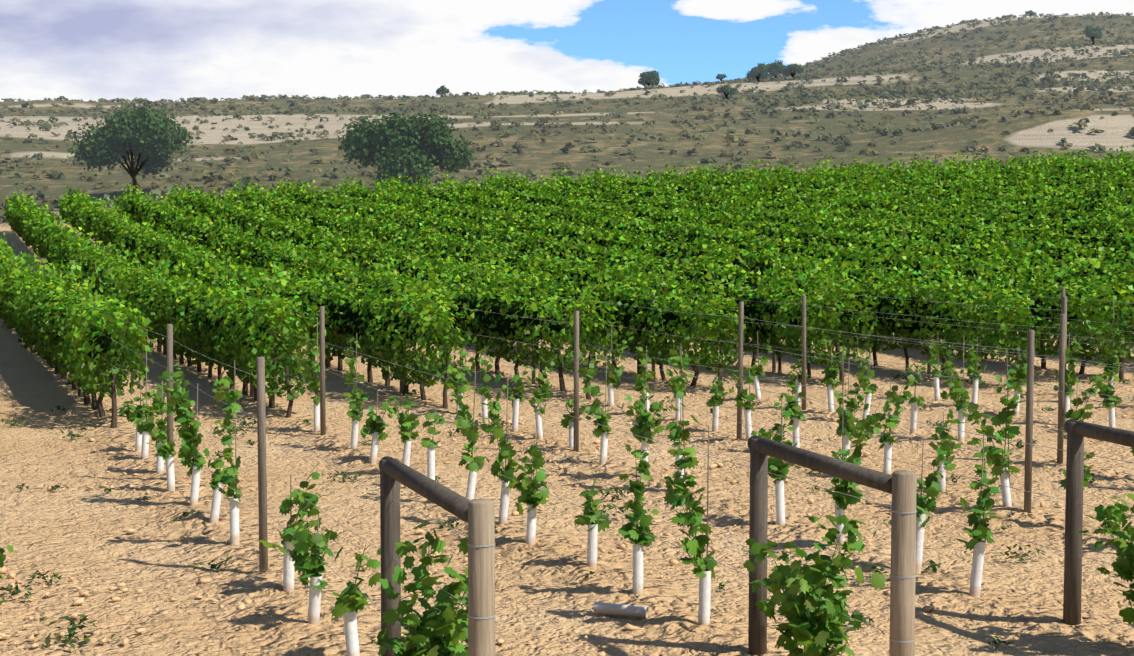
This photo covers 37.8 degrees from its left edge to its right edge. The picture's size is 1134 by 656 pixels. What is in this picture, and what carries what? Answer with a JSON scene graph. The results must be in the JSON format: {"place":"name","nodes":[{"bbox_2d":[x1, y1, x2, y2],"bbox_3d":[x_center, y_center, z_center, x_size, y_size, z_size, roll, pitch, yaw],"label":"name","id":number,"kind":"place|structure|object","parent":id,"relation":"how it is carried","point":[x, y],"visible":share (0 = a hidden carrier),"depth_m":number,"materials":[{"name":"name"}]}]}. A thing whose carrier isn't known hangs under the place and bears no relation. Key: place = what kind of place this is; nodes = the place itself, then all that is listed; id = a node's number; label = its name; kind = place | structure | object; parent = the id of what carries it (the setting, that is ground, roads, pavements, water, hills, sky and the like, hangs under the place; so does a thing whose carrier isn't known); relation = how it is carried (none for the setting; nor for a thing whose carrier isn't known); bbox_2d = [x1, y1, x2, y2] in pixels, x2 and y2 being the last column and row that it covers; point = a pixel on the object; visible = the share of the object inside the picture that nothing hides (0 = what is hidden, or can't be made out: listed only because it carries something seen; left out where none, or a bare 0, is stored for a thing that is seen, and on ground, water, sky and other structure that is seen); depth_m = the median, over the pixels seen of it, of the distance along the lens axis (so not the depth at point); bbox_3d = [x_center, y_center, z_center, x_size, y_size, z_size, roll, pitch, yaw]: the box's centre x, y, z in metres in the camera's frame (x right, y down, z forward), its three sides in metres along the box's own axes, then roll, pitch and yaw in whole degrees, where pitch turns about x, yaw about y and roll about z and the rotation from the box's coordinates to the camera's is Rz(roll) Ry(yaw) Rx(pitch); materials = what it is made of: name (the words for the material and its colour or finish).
{"place":"outdoors","nodes":[
{"label":"outdoors","id":0,"kind":"place"},
{"bbox_2d":[0,15,1133,655],"bbox_3d":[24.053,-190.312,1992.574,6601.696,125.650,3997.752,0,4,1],"label":"ground","id":1,"kind":"structure","parent":0,"point":[74,529],"depth_m":21.04,"materials":[{"name":"soil"}]},
{"bbox_2d":[66,98,192,195],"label":"tree","id":2,"kind":"object","parent":1,"relation":"on","point":[144,131],"depth_m":108.40,"materials":[{"name":"green plant"}]},
{"bbox_2d":[337,104,473,190],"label":"tree","id":3,"kind":"object","parent":1,"relation":"on","point":[398,146],"depth_m":93.28,"materials":[{"name":"green plant"}]},
{"bbox_2d":[436,85,449,96],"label":"tree","id":4,"kind":"object","parent":1,"relation":"on","point":[441,89],"depth_m":234.12,"materials":[{"name":"green plant"}]},
{"bbox_2d":[0,300,1133,655],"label":"young vine","id":5,"kind":"object","parent":1,"relation":"on","point":[444,622],"visible":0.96,"depth_m":15.39,"materials":[{"name":"green plant"}]},
{"bbox_2d":[0,12,1133,223],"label":"hillside scrub","id":6,"kind":"object","parent":1,"relation":"on","point":[214,167],"visible":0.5,"depth_m":189.28,"materials":[{"name":"green plant"}]},
{"bbox_2d":[0,364,1133,655],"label":"stones","id":7,"kind":"object","parent":1,"relation":"on","point":[244,600],"visible":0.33,"depth_m":17.50,"materials":[{"name":"beige stone"}]},
{"bbox_2d":[0,365,1133,650],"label":"weeds","id":8,"kind":"object","parent":1,"relation":"on","point":[218,565],"visible":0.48,"depth_m":17.73,"materials":[{"name":"green plant"}]},
{"bbox_2d":[0,146,1133,427],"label":"mature grapevines","id":9,"kind":"object","parent":1,"relation":"on","point":[122,270],"depth_m":41.94,"materials":[{"name":"green plant"}]},
{"bbox_2d":[17,165,1131,570],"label":"posts","id":10,"kind":"object","parent":1,"relation":"on","point":[261,435],"visible":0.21,"depth_m":21.49,"materials":[{"name":"brown wood"}]},
{"bbox_2d":[75,155,1133,655],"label":"trellis wires","id":11,"kind":"object","parent":1,"relation":"on","point":[749,387],"visible":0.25,"depth_m":21.04,"materials":[{"name":"grey"}]},
{"bbox_2d":[135,376,1115,655],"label":"vine guard tubes","id":12,"kind":"object","parent":1,"relation":"on","point":[351,630],"visible":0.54,"depth_m":17.19,"materials":[{"name":"white plastic"}]},
{"bbox_2d":[140,298,1113,570],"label":"vine stakes","id":13,"kind":"object","parent":1,"relation":"on","point":[612,382],"visible":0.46,"depth_m":18.32,"materials":[{"name":"grey wood"}]},
{"bbox_2d":[123,304,1133,655],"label":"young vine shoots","id":14,"kind":"object","parent":1,"relation":"on","point":[635,456],"visible":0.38,"depth_m":17.93,"materials":[{"name":"green plant"}]},
{"bbox_2d":[638,70,660,86],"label":"tree","id":15,"kind":"object","parent":1,"relation":"on","point":[652,80],"depth_m":233.02,"materials":[{"name":"green plant"}]},
{"bbox_2d":[468,470,916,655],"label":"wooden end posts","id":16,"kind":"object","parent":1,"relation":"on","point":[481,574],"visible":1,"depth_m":10.12,"materials":[{"name":"brown wood"}]},
{"bbox_2d":[467,509,916,642],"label":"wire wraps","id":17,"kind":"object","parent":16,"relation":"attached to","point":[890,575],"visible":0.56,"depth_m":10.13,"materials":[{"name":"grey metal"}]},
{"bbox_2d":[716,74,726,80],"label":"tree","id":18,"kind":"object","parent":1,"relation":"on","point":[720,76],"depth_m":240.14,"materials":[{"name":"green plant"}]},
{"bbox_2d":[716,84,736,99],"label":"tree","id":19,"kind":"object","parent":1,"relation":"on","point":[726,89],"depth_m":197.58,"materials":[{"name":"green plant"}]},
{"bbox_2d":[379,419,1133,655],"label":"trellis end braces","id":20,"kind":"object","parent":1,"relation":"on","point":[394,473],"visible":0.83,"depth_m":11.87,"materials":[{"name":"brown wood"}]},
{"bbox_2d":[745,62,768,81],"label":"tree","id":21,"kind":"object","parent":1,"relation":"on","point":[760,69],"depth_m":236.71,"materials":[{"name":"green plant"}]},
{"bbox_2d":[766,60,784,77],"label":"tree","id":22,"kind":"object","parent":1,"relation":"on","point":[774,68],"depth_m":237.18,"materials":[{"name":"green plant"}]},
{"bbox_2d":[781,63,803,79],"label":"tree","id":23,"kind":"object","parent":1,"relation":"on","point":[795,67],"depth_m":236.65,"materials":[{"name":"green plant"}]},
{"bbox_2d":[1025,10,1036,16],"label":"tree","id":24,"kind":"object","parent":1,"relation":"on","point":[1031,12],"depth_m":336.97,"materials":[{"name":"green plant"}]},
{"bbox_2d":[1083,25,1103,44],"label":"tree","id":25,"kind":"object","parent":1,"relation":"on","point":[1096,32],"depth_m":257.17,"materials":[{"name":"green plant"}]},
{"bbox_2d":[0,0,1133,101],"label":"sky","id":26,"kind":"structure","parent":0,"point":[153,50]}
]}

